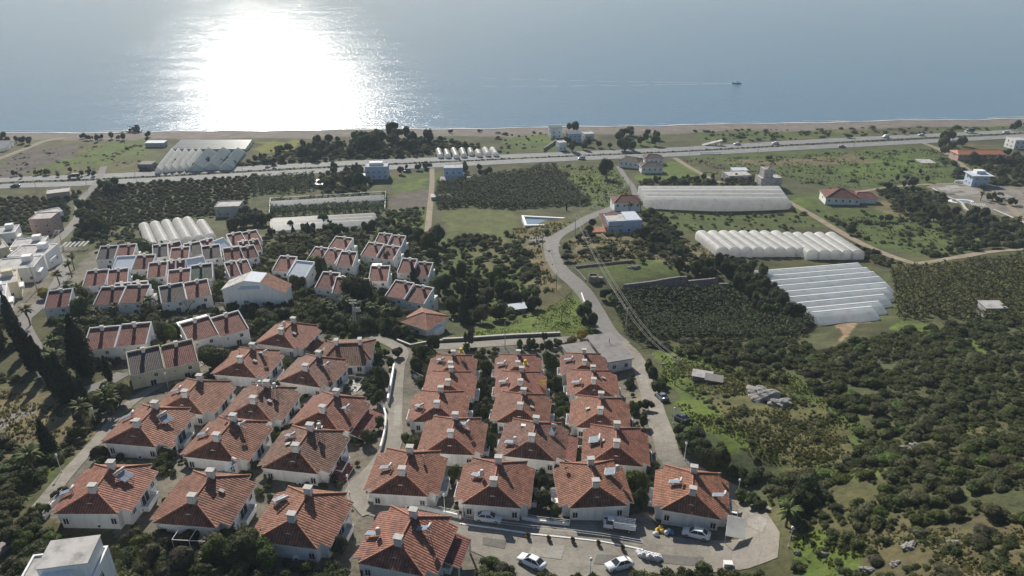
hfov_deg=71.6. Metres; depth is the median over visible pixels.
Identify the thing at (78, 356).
cypress tree
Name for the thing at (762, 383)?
grass
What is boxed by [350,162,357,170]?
olive tree
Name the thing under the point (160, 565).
shrub
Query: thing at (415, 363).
evergreen tree
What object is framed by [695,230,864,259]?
greenhouse
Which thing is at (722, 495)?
solar water heater
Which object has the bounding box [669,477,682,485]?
solar water heater
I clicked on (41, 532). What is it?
shrub
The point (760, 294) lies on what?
tree
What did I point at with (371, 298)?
olive tree
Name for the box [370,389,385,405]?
evergreen tree
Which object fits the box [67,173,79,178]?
truck
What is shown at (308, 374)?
villa
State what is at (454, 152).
tunnel greenhouse
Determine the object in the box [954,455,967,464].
shrub
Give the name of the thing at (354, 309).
power pole
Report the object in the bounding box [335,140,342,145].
tree
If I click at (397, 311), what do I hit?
evergreen tree
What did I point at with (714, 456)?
evergreen tree
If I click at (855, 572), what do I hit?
shrub
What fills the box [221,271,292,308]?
hall
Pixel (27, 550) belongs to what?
shrub
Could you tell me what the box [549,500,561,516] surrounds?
tree
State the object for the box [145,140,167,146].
shed
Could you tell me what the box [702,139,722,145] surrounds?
ramp
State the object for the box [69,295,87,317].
tree
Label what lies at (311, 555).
window
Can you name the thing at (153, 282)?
tree
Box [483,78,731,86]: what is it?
wake
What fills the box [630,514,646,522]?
rubble
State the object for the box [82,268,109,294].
row house
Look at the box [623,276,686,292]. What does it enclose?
retaining wall
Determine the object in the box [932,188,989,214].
kerb wall
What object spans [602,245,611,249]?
evergreen tree
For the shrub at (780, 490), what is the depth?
122.52 m
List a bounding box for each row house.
[43,288,76,319]
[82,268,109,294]
[86,321,158,360]
[93,283,157,313]
[96,243,140,268]
[106,267,132,285]
[112,253,156,276]
[114,279,153,292]
[126,338,200,388]
[146,260,168,284]
[152,242,169,260]
[158,278,213,313]
[166,258,186,269]
[167,267,191,288]
[168,240,181,252]
[169,245,191,260]
[176,310,250,353]
[183,241,201,256]
[186,256,205,267]
[190,262,215,287]
[199,237,213,245]
[201,243,223,267]
[212,237,231,252]
[222,245,243,261]
[224,259,251,281]
[226,229,262,246]
[237,238,262,254]
[239,244,259,266]
[272,255,297,281]
[287,260,316,287]
[306,246,343,271]
[314,271,340,299]
[328,236,357,251]
[332,275,370,303]
[336,250,360,275]
[360,241,403,267]
[369,263,391,290]
[375,232,408,253]
[385,279,437,310]
[397,257,434,285]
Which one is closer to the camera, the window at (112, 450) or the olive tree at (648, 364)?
the window at (112, 450)
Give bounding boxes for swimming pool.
[521,215,564,226]
[948,199,973,202]
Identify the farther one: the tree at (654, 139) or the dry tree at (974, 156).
the tree at (654, 139)
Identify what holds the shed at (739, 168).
on the ground at (410, 189)
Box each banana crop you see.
[250,170,316,194]
[268,191,387,216]
[433,162,589,208]
[610,281,813,339]
[889,250,1023,320]
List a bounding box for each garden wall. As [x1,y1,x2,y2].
[42,489,63,519]
[367,494,458,517]
[378,399,386,450]
[387,362,394,403]
[521,513,569,525]
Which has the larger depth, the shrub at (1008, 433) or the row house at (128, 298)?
the row house at (128, 298)
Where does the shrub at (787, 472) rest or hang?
on the ground at (410, 189)
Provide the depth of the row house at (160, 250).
257.26 m
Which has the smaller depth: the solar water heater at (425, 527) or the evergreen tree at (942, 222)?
the solar water heater at (425, 527)
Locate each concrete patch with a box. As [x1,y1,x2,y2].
[394,405,400,425]
[483,537,506,548]
[529,542,564,558]
[571,524,597,533]
[593,554,618,563]
[638,373,649,388]
[659,554,703,565]
[747,511,767,532]
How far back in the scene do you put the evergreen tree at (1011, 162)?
431.37 m
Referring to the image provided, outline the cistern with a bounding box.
[588,273,602,283]
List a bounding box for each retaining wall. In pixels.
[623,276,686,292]
[687,277,717,286]
[718,282,747,288]
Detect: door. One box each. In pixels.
[141,489,150,506]
[150,379,156,385]
[177,428,186,443]
[184,372,190,378]
[221,400,227,411]
[236,339,241,344]
[239,503,247,519]
[257,444,264,458]
[272,366,277,377]
[288,406,294,419]
[336,376,342,387]
[338,523,344,535]
[347,367,352,373]
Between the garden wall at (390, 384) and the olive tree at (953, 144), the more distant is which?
the olive tree at (953, 144)
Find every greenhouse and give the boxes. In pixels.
[0,140,15,151]
[139,222,156,243]
[150,221,169,242]
[155,148,201,173]
[161,219,181,243]
[172,139,253,151]
[172,217,192,242]
[182,216,204,240]
[189,147,245,170]
[196,219,216,238]
[269,216,323,233]
[271,195,384,209]
[323,213,376,229]
[436,148,443,157]
[444,149,450,157]
[451,147,459,158]
[459,147,466,156]
[467,147,474,155]
[474,149,482,156]
[482,147,490,155]
[489,147,498,155]
[638,186,791,210]
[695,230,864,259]
[754,263,894,325]
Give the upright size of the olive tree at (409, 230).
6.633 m
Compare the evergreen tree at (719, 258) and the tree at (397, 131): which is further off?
the tree at (397, 131)
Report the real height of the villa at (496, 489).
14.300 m
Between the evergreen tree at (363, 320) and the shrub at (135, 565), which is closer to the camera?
the shrub at (135, 565)
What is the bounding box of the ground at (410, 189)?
[0,119,1023,575]
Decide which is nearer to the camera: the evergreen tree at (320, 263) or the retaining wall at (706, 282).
the evergreen tree at (320, 263)
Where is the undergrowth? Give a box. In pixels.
[0,125,1023,575]
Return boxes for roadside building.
[561,332,633,372]
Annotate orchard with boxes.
[0,195,48,232]
[90,173,257,225]
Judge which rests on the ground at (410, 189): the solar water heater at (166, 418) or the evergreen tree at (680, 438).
the evergreen tree at (680, 438)
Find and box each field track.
[0,137,64,159]
[425,168,434,231]
[673,158,1023,263]
[855,183,1023,221]
[922,143,971,170]
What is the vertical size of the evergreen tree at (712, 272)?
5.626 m
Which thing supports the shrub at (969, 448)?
on the ground at (410, 189)
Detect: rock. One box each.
[627,265,639,268]
[746,385,781,402]
[767,397,792,407]
[793,550,800,555]
[821,551,828,556]
[857,566,875,573]
[889,560,900,567]
[900,540,916,550]
[909,442,920,448]
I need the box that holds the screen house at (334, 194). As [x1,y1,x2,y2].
[269,191,385,207]
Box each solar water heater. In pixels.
[59,484,74,498]
[113,466,133,482]
[122,410,134,420]
[156,410,173,425]
[171,385,181,394]
[197,428,209,437]
[224,457,238,472]
[235,420,246,431]
[272,494,288,505]
[284,431,295,438]
[339,404,350,413]
[365,527,380,537]
[379,462,392,471]
[416,522,431,537]
[458,419,469,427]
[471,469,483,479]
[504,436,516,444]
[549,423,556,434]
[589,433,600,444]
[604,464,619,478]
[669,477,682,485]
[712,490,726,501]
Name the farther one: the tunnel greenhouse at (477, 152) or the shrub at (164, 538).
the tunnel greenhouse at (477, 152)
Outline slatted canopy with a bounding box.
[60,241,88,249]
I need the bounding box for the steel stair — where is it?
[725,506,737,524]
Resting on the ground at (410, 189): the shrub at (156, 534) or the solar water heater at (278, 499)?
the shrub at (156, 534)
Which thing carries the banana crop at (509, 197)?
on the ground at (410, 189)
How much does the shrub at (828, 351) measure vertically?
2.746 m
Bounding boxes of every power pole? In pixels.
[348,299,360,323]
[673,359,681,384]
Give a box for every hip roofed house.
[609,194,640,211]
[619,156,642,168]
[639,162,663,172]
[642,154,663,164]
[819,188,878,204]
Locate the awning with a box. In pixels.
[724,515,744,543]
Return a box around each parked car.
[474,510,501,524]
[517,552,546,571]
[604,556,634,572]
[656,392,668,401]
[672,413,690,423]
[682,526,710,541]
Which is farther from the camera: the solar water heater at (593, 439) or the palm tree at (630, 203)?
the palm tree at (630, 203)
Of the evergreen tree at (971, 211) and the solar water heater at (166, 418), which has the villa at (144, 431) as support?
the solar water heater at (166, 418)
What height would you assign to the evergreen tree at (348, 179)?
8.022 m
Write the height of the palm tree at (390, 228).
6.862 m
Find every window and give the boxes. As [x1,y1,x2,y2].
[61,518,70,524]
[109,447,116,453]
[109,518,118,524]
[149,450,155,456]
[188,461,195,467]
[197,418,202,423]
[267,473,273,479]
[308,552,315,559]
[310,477,316,484]
[364,568,371,575]
[374,497,380,503]
[466,508,472,514]
[511,512,517,518]
[547,464,552,470]
[572,512,577,518]
[616,510,622,515]
[663,514,669,521]
[709,522,716,529]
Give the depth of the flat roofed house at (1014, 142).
486.45 m
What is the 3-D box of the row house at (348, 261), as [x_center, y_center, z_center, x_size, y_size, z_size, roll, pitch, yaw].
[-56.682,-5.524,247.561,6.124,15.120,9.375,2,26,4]
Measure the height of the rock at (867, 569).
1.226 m
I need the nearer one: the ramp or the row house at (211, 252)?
the row house at (211, 252)
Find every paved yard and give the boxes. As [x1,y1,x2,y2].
[346,388,365,394]
[368,501,779,575]
[526,235,560,245]
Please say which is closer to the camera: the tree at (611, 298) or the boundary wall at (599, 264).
the tree at (611, 298)
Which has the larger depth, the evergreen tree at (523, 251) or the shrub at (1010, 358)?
the evergreen tree at (523, 251)
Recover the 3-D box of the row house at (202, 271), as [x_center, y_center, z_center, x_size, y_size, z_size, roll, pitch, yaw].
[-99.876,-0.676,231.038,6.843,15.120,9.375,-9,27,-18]
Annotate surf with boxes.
[0,116,1022,132]
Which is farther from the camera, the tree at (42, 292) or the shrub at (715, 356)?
the tree at (42, 292)
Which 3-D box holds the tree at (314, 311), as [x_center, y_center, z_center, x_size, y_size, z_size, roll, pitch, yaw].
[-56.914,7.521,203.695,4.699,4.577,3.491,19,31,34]
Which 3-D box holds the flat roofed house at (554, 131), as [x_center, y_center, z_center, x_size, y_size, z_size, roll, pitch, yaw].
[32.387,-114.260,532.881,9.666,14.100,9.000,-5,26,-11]
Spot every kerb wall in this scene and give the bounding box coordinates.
[460,523,642,549]
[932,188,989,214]
[992,209,1023,224]
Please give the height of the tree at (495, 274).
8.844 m
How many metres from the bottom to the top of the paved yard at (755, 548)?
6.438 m
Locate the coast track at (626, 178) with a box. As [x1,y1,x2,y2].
[616,166,638,195]
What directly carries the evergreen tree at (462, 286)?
on the ground at (410, 189)
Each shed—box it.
[139,161,155,169]
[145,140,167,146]
[313,179,322,187]
[431,193,451,199]
[507,302,526,312]
[692,369,713,380]
[704,373,723,383]
[730,167,748,171]
[949,150,1006,160]
[976,300,1008,316]
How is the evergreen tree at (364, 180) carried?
on the ground at (410, 189)
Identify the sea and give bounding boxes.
[0,0,1023,133]
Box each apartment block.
[0,223,23,242]
[0,239,12,258]
[0,253,48,282]
[0,267,23,298]
[0,281,13,313]
[7,242,62,268]
[10,234,50,250]
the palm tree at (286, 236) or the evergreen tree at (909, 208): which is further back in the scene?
the evergreen tree at (909, 208)
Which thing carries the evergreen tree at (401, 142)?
on the ground at (410, 189)
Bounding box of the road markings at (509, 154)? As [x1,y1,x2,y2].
[6,129,1017,181]
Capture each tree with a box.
[0,291,13,312]
[0,296,20,340]
[0,328,7,352]
[0,525,20,545]
[5,518,24,531]
[10,170,17,175]
[10,529,33,554]
[11,320,19,353]
[11,441,37,462]
[13,442,45,471]
[14,321,34,371]
[16,304,33,324]
[16,506,39,527]
[17,136,24,142]
[22,517,42,535]
[25,137,31,143]
[28,335,44,376]
[35,418,57,451]
[35,502,51,513]
[36,287,47,299]
[40,346,51,357]
[41,333,59,348]
[42,348,63,357]
[43,356,52,393]
[47,352,76,403]
[49,490,60,501]
[50,269,62,284]
[51,316,64,327]
[51,335,64,348]
[56,322,83,335]
[56,486,68,490]
[61,259,75,276]
[62,313,95,377]
[66,252,75,268]
[67,397,91,426]
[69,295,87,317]
[70,282,83,292]
[73,198,84,208]
[74,207,85,217]
[75,374,89,409]
[77,288,87,297]
[78,209,87,217]
[78,216,89,231]
[84,199,95,210]
[86,211,102,221]
[87,216,97,229]
[89,306,100,325]
[89,383,117,411]
[90,397,106,410]
[91,218,110,232]
[91,446,107,455]
[96,179,102,187]
[97,388,119,414]
[99,381,114,388]
[101,355,112,381]
[102,181,113,192]
[108,301,122,315]
[109,176,118,183]
[109,187,118,196]
[109,381,129,405]
[115,314,126,324]
[116,183,126,189]
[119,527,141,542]
[130,237,150,253]
[131,273,142,280]
[136,541,161,574]
[138,300,149,315]
[142,294,154,308]
[146,313,161,322]
[147,279,158,288]
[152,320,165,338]
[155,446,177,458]
[161,323,177,340]
[168,545,195,571]
[196,344,230,366]
[200,534,226,565]
[212,280,224,294]
[213,267,223,279]
[221,525,263,563]
[226,216,243,231]
[238,214,250,228]
[240,205,256,213]
[244,535,277,570]
[246,302,259,312]
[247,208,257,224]
[255,305,271,317]
[256,212,272,225]
[267,228,275,233]
[270,431,280,441]
[272,308,289,319]
[274,234,283,248]
[282,233,291,252]
[288,307,304,314]
[289,232,298,251]
[289,274,305,286]
[297,233,306,248]
[299,139,305,145]
[299,146,309,154]
[299,287,314,296]
[303,233,311,252]
[304,255,319,271]
[305,222,311,235]
[308,148,319,157]
[309,307,320,317]
[312,134,320,141]
[312,254,326,272]
[317,213,328,220]
[318,234,327,246]
[320,296,333,308]
[322,224,332,229]
[324,134,332,141]
[325,177,334,183]
[325,302,338,312]
[329,144,335,150]
[329,534,348,554]
[330,162,337,166]
[330,166,336,172]
[331,312,346,322]
[332,225,341,234]
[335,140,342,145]
[338,275,373,299]
[338,294,351,308]
[342,226,348,232]
[343,174,357,184]
[347,145,353,153]
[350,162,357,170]
[350,232,357,244]
[350,301,362,308]
[353,172,363,182]
[354,130,364,137]
[355,136,364,148]
[357,167,363,172]
[357,230,364,239]
[358,316,375,325]
[359,134,378,150]
[360,429,374,442]
[361,176,369,183]
[364,219,375,230]
[365,300,379,312]
[368,290,374,300]
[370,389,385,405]
[373,366,389,389]
[375,416,383,429]
[376,295,389,305]
[377,130,386,140]
[380,226,387,232]
[380,302,394,318]
[384,218,390,225]
[385,121,398,134]
[386,356,394,366]
[387,133,397,143]
[388,226,394,232]
[391,128,403,136]
[391,303,402,317]
[391,347,402,356]
[396,139,406,147]
[397,166,403,173]
[397,316,406,325]
[400,432,419,449]
[401,224,411,232]
[401,324,415,335]
[402,225,415,235]
[403,126,409,136]
[407,130,417,139]
[407,139,416,148]
[409,262,416,279]
[409,356,423,370]
[410,245,419,258]
[412,227,424,239]
[413,343,424,359]
[414,163,421,169]
[415,431,421,438]
[420,230,436,250]
[423,128,432,138]
[425,130,433,143]
[426,248,438,258]
[426,334,439,348]
[427,258,438,275]
[429,223,445,245]
[429,275,443,295]
[441,273,452,285]
[444,296,459,314]
[448,464,460,484]
[449,261,466,279]
[457,276,478,294]
[457,295,469,323]
[463,163,468,173]
[463,329,474,346]
[464,281,476,307]
[473,304,489,322]
[476,377,487,390]
[477,402,486,415]
[478,286,494,304]
[480,309,488,325]
[480,360,492,371]
[487,432,497,450]
[488,265,502,282]
[490,302,507,319]
[494,279,512,295]
[503,289,521,302]
[517,339,522,346]
[519,248,527,254]
[521,288,530,301]
[526,337,535,346]
[527,296,542,307]
[532,489,550,506]
[533,467,548,489]
[540,339,552,350]
[541,332,547,339]
[542,350,556,364]
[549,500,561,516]
[552,375,561,389]
[553,338,561,345]
[554,406,564,418]
[560,253,573,259]
[562,243,570,250]
[563,136,571,144]
[566,121,578,129]
[567,336,576,342]
[569,140,575,150]
[575,234,581,240]
[576,304,591,316]
[576,329,588,339]
[577,249,585,255]
[579,230,589,236]
[581,140,587,149]
[581,313,597,326]
[583,300,592,307]
[584,224,593,232]
[589,219,595,225]
[599,157,613,178]
[599,288,611,298]
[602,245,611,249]
[609,296,616,303]
[613,249,623,255]
[615,130,623,139]
[615,305,626,312]
[617,139,627,149]
[619,128,629,135]
[625,125,633,135]
[625,470,649,492]
[626,200,634,210]
[627,140,636,148]
[629,400,642,411]
[632,487,649,512]
[637,136,644,142]
[639,226,650,238]
[639,411,647,426]
[642,399,654,408]
[644,358,652,372]
[647,365,657,380]
[648,242,654,248]
[650,231,662,243]
[650,381,666,392]
[651,136,660,145]
[654,229,663,242]
[657,377,667,382]
[664,234,670,243]
[671,247,683,255]
[673,420,686,433]
[674,257,685,271]
[675,432,691,447]
[682,178,689,183]
[682,439,701,458]
[684,264,691,273]
[691,260,707,276]
[693,255,703,265]
[693,425,706,437]
[699,446,725,464]
[704,257,713,267]
[707,267,716,277]
[714,252,729,267]
[715,441,729,459]
[720,260,729,273]
[724,264,736,273]
[732,274,743,289]
[734,259,744,263]
[734,271,743,277]
[734,488,746,501]
[735,262,747,271]
[738,281,747,291]
[741,263,753,273]
[742,272,751,281]
[745,282,757,297]
[745,491,756,505]
[748,260,756,268]
[750,272,769,280]
[751,286,763,295]
[751,293,767,311]
[752,291,762,297]
[752,495,767,508]
[755,279,764,287]
[758,262,768,274]
[760,296,778,304]
[760,303,776,312]
[761,276,777,290]
[762,286,769,296]
[768,290,779,298]
[774,291,789,303]
[774,303,783,314]
[776,497,803,527]
[783,301,807,317]
[784,473,800,490]
[790,487,821,510]
[796,472,833,503]
[845,224,855,234]
[878,214,893,220]
[883,182,892,188]
[890,185,899,191]
[898,199,904,203]
[906,205,913,212]
[907,177,919,185]
[909,185,915,191]
[910,193,922,202]
[912,201,919,210]
[922,205,933,212]
[928,209,942,220]
[938,136,947,148]
[939,219,945,225]
[940,129,953,137]
[940,145,951,154]
[942,210,950,218]
[948,141,956,148]
[951,206,961,212]
[953,215,961,223]
[957,136,967,145]
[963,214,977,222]
[965,217,972,222]
[966,209,975,215]
[968,152,981,163]
[971,206,980,212]
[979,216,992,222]
[980,207,990,215]
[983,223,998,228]
[986,192,991,199]
[995,154,1005,164]
[996,167,1006,175]
[996,197,1002,202]
[998,223,1009,229]
[1003,148,1011,155]
[1004,158,1016,166]
[1007,198,1015,204]
[1009,124,1016,129]
[1011,150,1020,155]
[1014,120,1022,128]
[1014,215,1023,223]
[1016,156,1023,165]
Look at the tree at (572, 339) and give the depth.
192.78 m
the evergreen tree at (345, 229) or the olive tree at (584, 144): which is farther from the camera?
the olive tree at (584, 144)
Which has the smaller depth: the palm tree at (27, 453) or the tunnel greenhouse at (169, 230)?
the palm tree at (27, 453)
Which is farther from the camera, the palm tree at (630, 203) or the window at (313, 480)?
the palm tree at (630, 203)
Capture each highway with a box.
[0,129,1023,181]
[0,134,1023,187]
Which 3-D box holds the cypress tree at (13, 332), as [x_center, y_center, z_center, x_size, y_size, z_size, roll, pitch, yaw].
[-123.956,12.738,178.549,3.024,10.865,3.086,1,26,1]
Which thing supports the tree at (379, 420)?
on the ground at (410, 189)
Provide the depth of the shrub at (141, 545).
104.14 m
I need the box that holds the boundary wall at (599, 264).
[575,260,633,267]
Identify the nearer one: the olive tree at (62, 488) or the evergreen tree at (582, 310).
the olive tree at (62, 488)
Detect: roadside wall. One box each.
[396,339,442,346]
[442,331,559,341]
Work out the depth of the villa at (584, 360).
173.33 m
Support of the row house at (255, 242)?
on the ground at (410, 189)
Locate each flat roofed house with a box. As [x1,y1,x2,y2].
[21,535,117,575]
[28,211,63,234]
[34,207,63,215]
[46,187,71,201]
[214,200,243,217]
[363,161,389,179]
[440,164,474,180]
[548,125,562,138]
[556,140,566,150]
[565,130,582,142]
[581,131,593,139]
[592,211,641,232]
[721,170,751,180]
[754,166,781,187]
[963,169,994,185]
[1003,136,1023,148]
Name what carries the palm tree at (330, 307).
on the ground at (410, 189)
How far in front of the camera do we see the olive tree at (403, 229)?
310.92 m
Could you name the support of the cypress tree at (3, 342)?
on the ground at (410, 189)
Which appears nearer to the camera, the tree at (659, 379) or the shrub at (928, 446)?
the shrub at (928, 446)
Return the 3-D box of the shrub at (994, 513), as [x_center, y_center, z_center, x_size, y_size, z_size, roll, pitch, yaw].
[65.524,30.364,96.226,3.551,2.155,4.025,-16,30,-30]
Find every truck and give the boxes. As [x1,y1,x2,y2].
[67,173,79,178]
[603,515,635,533]
[964,128,974,132]
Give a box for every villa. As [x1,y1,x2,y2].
[50,459,159,529]
[100,399,195,458]
[149,467,257,540]
[159,373,235,425]
[179,412,273,472]
[210,342,284,386]
[220,379,301,431]
[255,484,353,562]
[256,316,326,356]
[257,421,354,485]
[276,349,363,395]
[289,387,383,443]
[322,337,375,375]
[353,505,470,575]
[363,444,449,508]
[406,385,472,432]
[417,411,489,466]
[422,365,479,402]
[425,349,479,380]
[454,454,537,520]
[489,387,553,433]
[491,349,543,379]
[492,366,549,398]
[495,414,577,473]
[550,456,633,520]
[557,348,608,385]
[563,364,620,401]
[565,390,632,437]
[578,420,651,474]
[647,463,731,530]
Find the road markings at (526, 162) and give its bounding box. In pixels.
[2,134,1022,187]
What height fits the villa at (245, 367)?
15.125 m
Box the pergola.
[172,526,213,546]
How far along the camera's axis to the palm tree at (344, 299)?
209.45 m
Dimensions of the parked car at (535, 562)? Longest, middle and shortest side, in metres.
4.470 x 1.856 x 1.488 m
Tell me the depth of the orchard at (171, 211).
385.29 m
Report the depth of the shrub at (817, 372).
165.59 m
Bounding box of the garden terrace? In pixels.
[938,186,980,195]
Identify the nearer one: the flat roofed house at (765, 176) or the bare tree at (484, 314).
the bare tree at (484, 314)
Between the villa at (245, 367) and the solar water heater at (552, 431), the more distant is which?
the villa at (245, 367)
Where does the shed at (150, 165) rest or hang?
on the ground at (410, 189)
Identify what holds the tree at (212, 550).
on the ground at (410, 189)
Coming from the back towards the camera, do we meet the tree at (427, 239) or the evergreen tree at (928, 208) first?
the evergreen tree at (928, 208)
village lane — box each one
[0,360,203,555]
[18,166,128,391]
[345,334,408,515]
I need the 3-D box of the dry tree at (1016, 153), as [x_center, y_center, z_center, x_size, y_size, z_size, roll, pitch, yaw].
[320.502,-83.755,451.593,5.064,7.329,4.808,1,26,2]
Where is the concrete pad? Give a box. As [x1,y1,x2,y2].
[915,159,934,163]
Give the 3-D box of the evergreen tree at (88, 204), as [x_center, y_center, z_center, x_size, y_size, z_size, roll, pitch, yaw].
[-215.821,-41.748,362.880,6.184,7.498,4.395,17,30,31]
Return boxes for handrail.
[466,516,642,544]
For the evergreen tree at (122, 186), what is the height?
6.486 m
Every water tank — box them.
[257,380,263,389]
[271,382,277,392]
[316,422,322,433]
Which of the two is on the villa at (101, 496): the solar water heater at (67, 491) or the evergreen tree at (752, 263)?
the solar water heater at (67, 491)
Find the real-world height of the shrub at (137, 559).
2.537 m
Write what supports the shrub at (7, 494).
on the ground at (410, 189)
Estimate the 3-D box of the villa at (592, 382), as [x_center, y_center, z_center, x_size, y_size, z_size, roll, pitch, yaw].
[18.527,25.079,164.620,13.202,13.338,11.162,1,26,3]
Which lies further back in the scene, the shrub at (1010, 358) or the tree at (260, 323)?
the tree at (260, 323)
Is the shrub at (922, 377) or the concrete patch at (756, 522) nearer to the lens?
the concrete patch at (756, 522)
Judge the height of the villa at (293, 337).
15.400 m
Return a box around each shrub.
[0,434,11,449]
[0,463,11,473]
[0,472,12,482]
[0,490,16,499]
[0,510,10,519]
[0,555,19,571]
[1,482,9,491]
[6,458,22,465]
[10,557,30,574]
[12,557,29,575]
[13,470,33,483]
[13,555,31,562]
[14,468,32,476]
[16,542,38,556]
[17,470,33,482]
[31,546,46,555]
[32,538,53,547]
[33,465,47,474]
[35,444,61,461]
[35,526,54,539]
[41,530,63,540]
[49,453,64,464]
[51,451,65,457]
[66,427,82,437]
[72,410,88,420]
[115,545,140,558]
[119,552,132,559]
[125,559,133,568]
[126,532,151,545]
[130,561,142,575]
[131,554,150,566]
[135,540,146,549]
[150,528,165,542]
[151,546,167,561]
[151,555,167,569]
[153,561,167,575]
[155,531,173,546]
[157,566,174,575]
[168,316,179,323]
[170,322,180,335]
[176,532,188,545]
[183,529,199,546]
[191,537,216,565]
[195,531,222,549]
[219,526,235,539]
[248,565,255,572]
[249,323,257,335]
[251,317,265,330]
[261,312,275,320]
[262,317,274,325]
[270,312,278,321]
[279,307,290,319]
[294,301,307,305]
[298,560,313,572]
[322,564,335,573]
[326,312,336,318]
[344,319,355,329]
[378,311,392,317]
[379,321,389,329]
[382,318,394,323]
[402,309,410,315]
[483,556,496,565]
[495,561,509,571]
[576,451,581,461]
[658,340,672,350]
[680,337,694,343]
[683,426,700,439]
[694,560,713,575]
[695,437,702,444]
[700,438,711,448]
[702,348,713,355]
[712,353,723,361]
[722,456,731,464]
[728,354,739,364]
[737,352,745,361]
[743,342,760,349]
[746,471,761,482]
[757,349,773,359]
[763,471,777,483]
[764,484,776,495]
[773,486,789,495]
[777,496,789,507]
[782,470,795,476]
[790,515,813,532]
[795,467,816,476]
[801,367,813,377]
[804,355,818,361]
[810,367,824,376]
[816,469,830,478]
[819,479,830,489]
[821,348,833,355]
[823,384,833,390]
[825,528,839,535]
[830,379,847,391]
[832,473,852,484]
[834,356,852,366]
[841,454,855,467]
[842,389,855,397]
[845,412,858,421]
[846,353,857,361]
[849,509,866,518]
[851,426,866,437]
[851,569,869,575]
[852,343,867,354]
[852,520,869,532]
[856,404,869,412]
[858,502,874,516]
[861,454,878,466]
[862,469,875,479]
[865,377,883,386]
[868,401,886,415]
[868,553,884,566]
[869,418,888,427]
[869,445,887,455]
[870,345,881,352]
[871,505,888,516]
[874,451,901,466]
[877,428,892,439]
[877,483,894,494]
[878,494,893,507]
[879,388,891,397]
[879,484,898,493]
[887,369,900,376]
[890,401,904,406]
[892,494,909,507]
[894,420,908,428]
[896,406,913,416]
[896,456,916,467]
[898,425,921,435]
[898,489,911,503]
[905,424,924,439]
[907,360,921,367]
[907,399,926,409]
[907,488,929,504]
[907,513,931,527]
[908,417,919,423]
[910,525,930,538]
[912,445,931,455]
[913,421,932,433]
[914,365,927,374]
[915,442,934,454]
[917,373,934,382]
[917,413,936,427]
[917,465,936,476]
[920,459,938,469]
[923,473,946,488]
[924,332,942,341]
[927,509,944,520]
[928,393,944,403]
[928,405,946,419]
[929,432,950,442]
[930,403,951,411]
[932,425,960,433]
[933,441,948,452]
[933,561,962,575]
[934,458,952,472]
[943,347,961,355]
[943,484,964,501]
[945,365,958,370]
[945,540,963,550]
[946,392,965,402]
[946,465,971,475]
[947,504,967,521]
[949,465,974,482]
[953,357,963,362]
[953,456,966,467]
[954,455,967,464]
[962,443,977,454]
[963,356,978,362]
[964,478,984,493]
[966,352,982,357]
[968,533,990,547]
[969,435,999,453]
[973,399,988,410]
[973,523,995,537]
[975,413,990,423]
[975,444,989,452]
[975,452,991,465]
[978,502,1013,522]
[979,410,993,417]
[980,471,996,483]
[988,452,1009,468]
[992,479,1011,492]
[995,475,1012,487]
[996,446,1018,455]
[997,441,1010,447]
[1000,353,1021,364]
[1000,428,1018,437]
[1000,465,1018,475]
[1003,405,1018,415]
[1005,453,1023,462]
[1008,434,1023,447]
[1008,469,1023,480]
[1014,511,1023,524]
[1015,462,1023,470]
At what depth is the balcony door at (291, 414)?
146.20 m
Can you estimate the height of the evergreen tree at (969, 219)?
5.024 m
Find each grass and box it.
[0,388,101,494]
[372,210,424,233]
[460,292,590,336]
[512,222,570,292]
[561,165,627,208]
[565,235,733,262]
[661,346,867,477]
[678,362,843,465]
[684,148,961,188]
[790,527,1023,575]
[826,213,977,253]
[852,526,1023,575]
[905,330,1011,454]
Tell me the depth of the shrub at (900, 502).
106.94 m
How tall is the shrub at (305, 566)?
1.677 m
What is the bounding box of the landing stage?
[117,124,142,133]
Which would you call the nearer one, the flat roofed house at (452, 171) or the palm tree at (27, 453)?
the palm tree at (27, 453)
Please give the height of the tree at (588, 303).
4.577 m
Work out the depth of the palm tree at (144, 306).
199.37 m
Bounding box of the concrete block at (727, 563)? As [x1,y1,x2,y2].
[723,560,732,567]
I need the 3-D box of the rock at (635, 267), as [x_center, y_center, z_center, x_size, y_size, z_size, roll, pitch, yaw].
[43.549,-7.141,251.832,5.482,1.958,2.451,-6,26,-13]
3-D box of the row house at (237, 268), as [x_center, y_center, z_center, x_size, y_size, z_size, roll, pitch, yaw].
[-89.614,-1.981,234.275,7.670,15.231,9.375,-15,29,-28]
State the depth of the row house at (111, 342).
175.01 m
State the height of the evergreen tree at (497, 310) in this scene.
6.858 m
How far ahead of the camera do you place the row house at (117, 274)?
227.04 m
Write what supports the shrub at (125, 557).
on the ground at (410, 189)
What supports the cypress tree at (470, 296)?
on the ground at (410, 189)
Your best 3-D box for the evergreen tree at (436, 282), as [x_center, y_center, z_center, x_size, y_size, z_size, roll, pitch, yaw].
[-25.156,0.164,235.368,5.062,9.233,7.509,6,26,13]
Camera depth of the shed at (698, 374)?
167.68 m
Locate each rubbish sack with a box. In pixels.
[640,551,645,556]
[652,531,658,536]
[653,554,658,560]
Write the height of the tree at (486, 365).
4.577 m
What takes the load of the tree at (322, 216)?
on the ground at (410, 189)
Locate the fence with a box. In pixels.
[544,136,555,148]
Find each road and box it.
[416,334,595,348]
[544,207,630,342]
[620,340,771,514]
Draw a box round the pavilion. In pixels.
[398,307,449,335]

